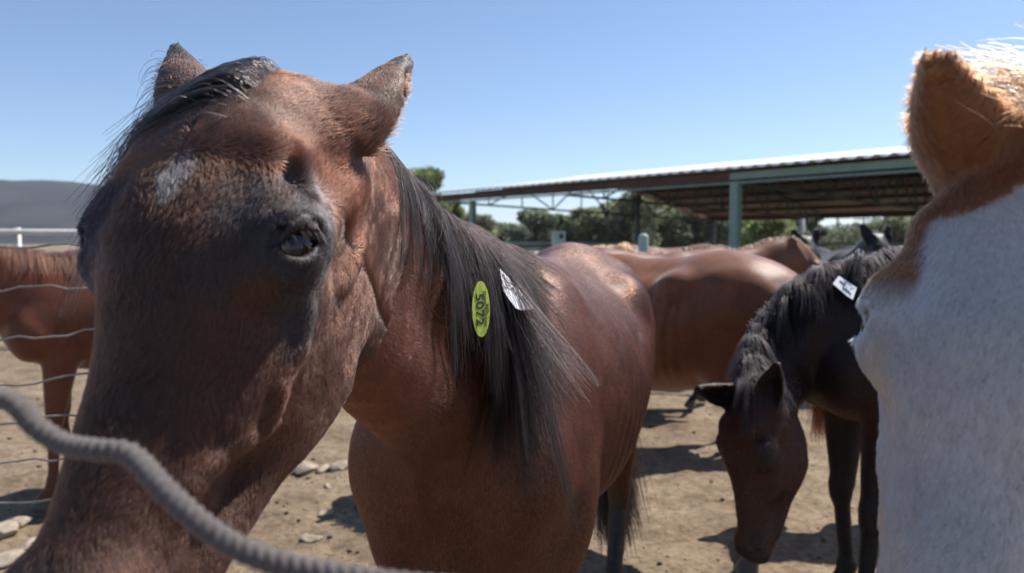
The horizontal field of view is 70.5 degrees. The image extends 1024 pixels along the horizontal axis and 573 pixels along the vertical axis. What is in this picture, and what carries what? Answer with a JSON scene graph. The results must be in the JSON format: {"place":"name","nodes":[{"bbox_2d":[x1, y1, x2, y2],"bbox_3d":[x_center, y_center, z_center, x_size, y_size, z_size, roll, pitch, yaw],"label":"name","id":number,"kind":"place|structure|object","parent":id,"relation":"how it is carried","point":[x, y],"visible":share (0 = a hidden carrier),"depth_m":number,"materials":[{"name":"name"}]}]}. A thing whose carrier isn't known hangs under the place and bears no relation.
{"place":"outdoors","nodes":[
{"label":"outdoors","id":0,"kind":"place"},
{"bbox_2d":[0,180,102,243],"bbox_3d":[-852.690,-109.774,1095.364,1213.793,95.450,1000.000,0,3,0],"label":"hill","id":1,"kind":"structure","parent":0,"point":[32,204],"depth_m":821.86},
{"bbox_2d":[0,387,418,572],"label":"rope","id":2,"kind":"object","parent":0,"point":[175,501],"visible":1,"depth_m":0.36,"materials":[{"name":"grey fabric"}]},
{"bbox_2d":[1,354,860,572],"bbox_3d":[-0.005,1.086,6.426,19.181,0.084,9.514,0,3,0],"label":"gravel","id":3,"kind":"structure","parent":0,"point":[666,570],"depth_m":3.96,"materials":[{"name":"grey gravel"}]},
{"bbox_2d":[0,244,879,572],"bbox_3d":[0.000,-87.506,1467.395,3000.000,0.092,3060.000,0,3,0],"label":"ground","id":4,"kind":"structure","parent":0,"point":[696,490],"depth_m":4.13,"materials":[{"name":"brown soil"}]},
{"bbox_2d":[0,519,18,538],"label":"stone","id":5,"kind":"object","parent":4,"relation":"on","point":[9,528],"visible":0.98,"depth_m":3.63,"materials":[{"name":"beige stone"}]},
{"bbox_2d":[0,549,24,568],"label":"stone","id":6,"kind":"object","parent":4,"relation":"on","point":[8,558],"visible":0.54,"depth_m":3.37,"materials":[{"name":"beige stone"}]},
{"bbox_2d":[6,516,32,528],"bbox_3d":[-2.585,1.230,3.800,0.125,0.068,0.142,0,3,0],"label":"stone","id":7,"kind":"object","parent":4,"relation":"on","point":[22,521],"visible":0.59,"depth_m":3.77,"materials":[{"name":"beige stone"}]},
{"bbox_2d":[17,537,35,550],"bbox_3d":[-2.370,1.271,3.557,0.091,0.061,0.143,0,3,0],"label":"stone","id":8,"kind":"object","parent":4,"relation":"on","point":[25,545],"visible":0.38,"depth_m":3.52,"materials":[{"name":"beige stone"}]},
{"bbox_2d":[0,228,78,246],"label":"pipe fence","id":9,"kind":"object","parent":4,"relation":"on","point":[17,233],"visible":0.12,"depth_m":10.27,"materials":[{"name":"white metal"}]},
{"bbox_2d":[0,245,94,512],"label":"horse","id":10,"kind":"object","parent":4,"relation":"on","point":[30,312],"visible":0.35,"depth_m":3.89},
{"bbox_2d":[0,243,94,503],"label":"wire fence","id":11,"kind":"object","parent":4,"relation":"on","point":[43,381],"visible":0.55,"depth_m":2.29,"materials":[{"name":"grey metal"}]},
{"bbox_2d":[294,461,318,474],"bbox_3d":[-1.331,1.173,4.660,0.152,0.074,0.159,0,3,0],"label":"stone","id":12,"kind":"object","parent":4,"relation":"on","point":[304,467],"visible":0.89,"depth_m":4.63,"materials":[{"name":"beige stone"}]},
{"bbox_2d":[300,534,322,542],"bbox_3d":[-0.991,1.246,3.588,0.110,0.042,0.075,-2,4,-26],"label":"stone","id":13,"kind":"object","parent":4,"relation":"on","point":[306,538],"visible":1,"depth_m":3.57,"materials":[{"name":"beige stone"}]},
{"bbox_2d":[316,464,329,473],"bbox_3d":[-1.211,1.175,4.650,0.080,0.054,0.143,2,4,27],"label":"stone","id":14,"kind":"object","parent":4,"relation":"on","point":[323,468],"visible":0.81,"depth_m":4.62,"materials":[{"name":"beige stone"}]},
{"bbox_2d":[318,509,333,516],"bbox_3d":[-1.008,1.226,3.922,0.091,0.034,0.051,-2,4,-31],"label":"stone","id":15,"kind":"object","parent":4,"relation":"on","point":[325,512],"visible":1,"depth_m":3.91,"materials":[{"name":"beige stone"}]},
{"bbox_2d":[324,483,330,488],"bbox_3d":[-1.116,1.206,4.390,0.036,0.024,0.060,-2,4,-33],"label":"stone","id":16,"kind":"object","parent":4,"relation":"on","point":[327,485],"visible":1,"depth_m":4.38,"materials":[{"name":"beige stone"}]},
{"bbox_2d":[4,43,658,572],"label":"horse","id":17,"kind":"object","parent":4,"relation":"on","point":[278,269],"visible":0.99,"depth_m":0.72},
{"bbox_2d":[472,277,489,336],"bbox_3d":[-0.051,0.037,1.190,0.028,0.092,0.036,0,3,0],"label":"sticker","id":18,"kind":"object","parent":17,"relation":"attached to","point":[479,307],"visible":1,"depth_m":1.19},
{"bbox_2d":[500,269,530,310],"bbox_3d":[0.011,0.006,1.309,0.063,0.075,0.032,-1,4,-9],"label":"tag","id":19,"kind":"object","parent":17,"relation":"attached to","point":[517,300],"visible":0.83,"depth_m":1.31,"materials":[{"name":"white plastic"}]},
{"bbox_2d":[329,461,347,470],"bbox_3d":[-1.104,1.158,4.661,0.090,0.061,0.149,3,4,38],"label":"stone","id":20,"kind":"object","parent":4,"relation":"on","point":[339,466],"visible":0.88,"depth_m":4.63,"materials":[{"name":"beige stone"}]},
{"bbox_2d":[7,398,825,564],"bbox_3d":[-0.295,1.165,5.043,12.082,0.077,5.936,0,3,0],"label":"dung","id":21,"kind":"object","parent":4,"relation":"on","point":[658,563],"visible":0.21,"depth_m":4.02,"materials":[{"name":"brown"}]},
{"bbox_2d":[407,165,454,210],"bbox_3d":[-4.098,-3.075,34.426,2.594,5.492,2.530,3,5,41],"label":"tree","id":22,"kind":"object","parent":4,"relation":"on","point":[434,175],"visible":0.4,"depth_m":33.62,"materials":[{"name":"green plant"}]},
{"bbox_2d":[432,194,465,219],"bbox_3d":[-3.314,-2.575,36.086,1.573,4.298,1.906,3,5,44],"label":"tree","id":23,"kind":"object","parent":4,"relation":"on","point":[458,210],"visible":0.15,"depth_m":35.91,"materials":[{"name":"green plant"}]},
{"bbox_2d":[463,210,500,239],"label":"tree","id":24,"kind":"object","parent":4,"relation":"on","point":[486,222],"visible":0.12,"depth_m":43.58,"materials":[{"name":"green plant"}]},
{"bbox_2d":[493,221,527,241],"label":"tree","id":25,"kind":"object","parent":4,"relation":"on","point":[505,230],"visible":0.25,"depth_m":50.72,"materials":[{"name":"green plant"}]},
{"bbox_2d":[506,207,560,246],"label":"tree","id":26,"kind":"object","parent":4,"relation":"on","point":[542,225],"visible":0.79,"depth_m":45.30,"materials":[{"name":"green plant"}]},
{"bbox_2d":[552,231,564,245],"bbox_3d":[0.452,0.344,7.044,0.104,1.761,0.124,-1,4,-17],"label":"fence post","id":27,"kind":"object","parent":4,"relation":"on","point":[558,237],"visible":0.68,"depth_m":6.96,"materials":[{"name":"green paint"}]},
{"bbox_2d":[549,213,574,246],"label":"tree","id":28,"kind":"object","parent":4,"relation":"on","point":[562,218],"visible":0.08,"depth_m":46.27,"materials":[{"name":"green plant"}]},
{"bbox_2d":[508,242,650,245],"bbox_3d":[-0.044,-0.437,20.588,8.950,1.680,0.213,-1,4,-20],"label":"board fence","id":29,"kind":"object","parent":4,"relation":"on","point":[550,243],"visible":0.1,"depth_m":20.87,"materials":[{"name":"wood"}]},
{"bbox_2d":[557,206,608,241],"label":"tree","id":30,"kind":"object","parent":4,"relation":"on","point":[581,229],"visible":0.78,"depth_m":45.37,"materials":[{"name":"green plant"}]},
{"bbox_2d":[521,247,677,251],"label":"wall","id":31,"kind":"structure","parent":4,"relation":"on","point":[535,249],"depth_m":29.86,"materials":[{"name":"concrete"}]},
{"bbox_2d":[531,247,691,253],"bbox_3d":[0.804,0.372,6.207,2.288,1.409,0.572,0,3,0],"label":"horse","id":32,"kind":"object","parent":4,"relation":"on","point":[662,251],"depth_m":6.23},
{"bbox_2d":[589,200,640,246],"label":"tree","id":33,"kind":"object","parent":4,"relation":"on","point":[613,232],"visible":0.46,"depth_m":44.70,"materials":[{"name":"green plant"}]},
{"bbox_2d":[529,251,705,407],"bbox_3d":[0.714,0.357,6.634,2.322,1.388,0.556,1,4,11],"label":"horse","id":34,"kind":"object","parent":4,"relation":"on","point":[691,400],"visible":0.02,"depth_m":6.35},
{"bbox_2d":[638,233,648,251],"bbox_3d":[1.342,0.329,7.453,0.102,1.742,0.104,0,3,0],"label":"fence post","id":35,"kind":"object","parent":4,"relation":"on","point":[643,241],"visible":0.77,"depth_m":7.36,"materials":[{"name":"metal"}]},
{"bbox_2d":[599,191,694,246],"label":"tree","id":36,"kind":"object","parent":4,"relation":"on","point":[652,228],"visible":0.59,"depth_m":44.54,"materials":[{"name":"green plant"}]},
{"bbox_2d":[592,242,714,252],"bbox_3d":[1.320,0.253,7.924,2.494,1.440,0.590,0,3,0],"label":"horse","id":37,"kind":"object","parent":4,"relation":"on","point":[628,247],"visible":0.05,"depth_m":7.83},
{"bbox_2d":[533,249,825,572],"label":"horse","id":38,"kind":"object","parent":4,"relation":"on","point":[706,306],"visible":0.23,"depth_m":3.17},
{"bbox_2d":[432,146,933,248],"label":"shed","id":39,"kind":"structure","parent":4,"relation":"on","point":[886,182],"depth_m":22.52,"materials":[{"name":"green metal"}]},
{"bbox_2d":[662,208,718,246],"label":"tree","id":40,"kind":"object","parent":4,"relation":"on","point":[702,235],"visible":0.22,"depth_m":45.83,"materials":[{"name":"green plant"}]},
{"bbox_2d":[492,221,902,250],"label":"undergrowth","id":41,"kind":"object","parent":4,"relation":"on","point":[854,233],"visible":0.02,"depth_m":51.22,"materials":[{"name":"green plant"}]},
{"bbox_2d":[596,235,822,274],"bbox_3d":[1.303,0.387,5.194,2.259,1.503,0.600,0,3,0],"label":"horse","id":42,"kind":"object","parent":4,"relation":"on","point":[798,256],"visible":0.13,"depth_m":5.16},
{"bbox_2d":[689,217,744,246],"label":"tree","id":43,"kind":"object","parent":4,"relation":"on","point":[722,233],"visible":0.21,"depth_m":45.46,"materials":[{"name":"green plant"}]},
{"bbox_2d":[741,219,797,245],"bbox_3d":[13.040,-2.205,38.121,3.673,3.318,2.916,2,4,31],"label":"tree","id":44,"kind":"object","parent":4,"relation":"on","point":[753,231],"visible":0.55,"depth_m":37.12,"materials":[{"name":"green plant"}]},
{"bbox_2d":[745,229,820,259],"bbox_3d":[3.117,0.122,8.723,0.580,1.606,2.194,0,3,0],"label":"horse","id":45,"kind":"object","parent":4,"relation":"on","point":[812,240],"visible":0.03,"depth_m":7.88},
{"bbox_2d":[695,245,902,572],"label":"horse","id":46,"kind":"object","parent":4,"relation":"on","point":[795,349],"visible":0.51,"depth_m":2.55},
{"bbox_2d":[833,276,856,299],"bbox_3d":[1.174,0.004,2.557,0.044,0.081,0.074,-3,5,-44],"label":"tag","id":47,"kind":"object","parent":46,"relation":"attached to","point":[846,288],"visible":1,"depth_m":2.56,"materials":[{"name":"white plastic"}]},
{"bbox_2d":[800,219,804,232],"bbox_3d":[13.623,-1.860,34.093,0.247,3.086,0.260,0,3,0],"label":"utility pole","id":48,"kind":"object","parent":4,"relation":"on","point":[802,225],"depth_m":33.95,"materials":[{"name":"white metal"}]},
{"bbox_2d":[786,219,827,247],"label":"tree","id":49,"kind":"object","parent":4,"relation":"on","point":[809,229],"visible":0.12,"depth_m":51.30,"materials":[{"name":"green plant"}]},
{"bbox_2d":[811,219,829,240],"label":"tree","id":50,"kind":"object","parent":4,"relation":"on","point":[824,232],"visible":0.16,"depth_m":51.34,"materials":[{"name":"green plant"}]},
{"bbox_2d":[749,242,903,245],"bbox_3d":[17.167,-0.701,25.104,18.695,1.660,0.194,0,3,-6],"label":"corral fence","id":51,"kind":"object","parent":4,"relation":"on","point":[850,243],"visible":0.09,"depth_m":24.32,"materials":[{"name":"grey metal"}]},
{"bbox_2d":[817,224,892,261],"bbox_3d":[3.561,0.160,7.830,0.574,1.636,2.211,0,3,0],"label":"horse","id":52,"kind":"object","parent":4,"relation":"on","point":[871,241],"visible":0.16,"depth_m":7.01},
{"bbox_2d":[866,216,913,245],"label":"tree","id":53,"kind":"object","parent":4,"relation":"on","point":[899,226],"visible":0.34,"depth_m":48.78,"materials":[{"name":"green plant"}]},
{"bbox_2d":[848,24,1023,572],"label":"horse","id":54,"kind":"object","parent":4,"relation":"on","point":[938,343],"visible":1,"depth_m":0.56},
{"bbox_2d":[2,372,878,572],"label":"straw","id":55,"kind":"object","parent":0,"point":[590,548],"visible":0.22,"depth_m":4.05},
{"bbox_2d":[0,0,1023,229],"label":"sky","id":56,"kind":"structure","parent":0,"point":[506,92],"materials":[{"name":"blue"}]}
]}

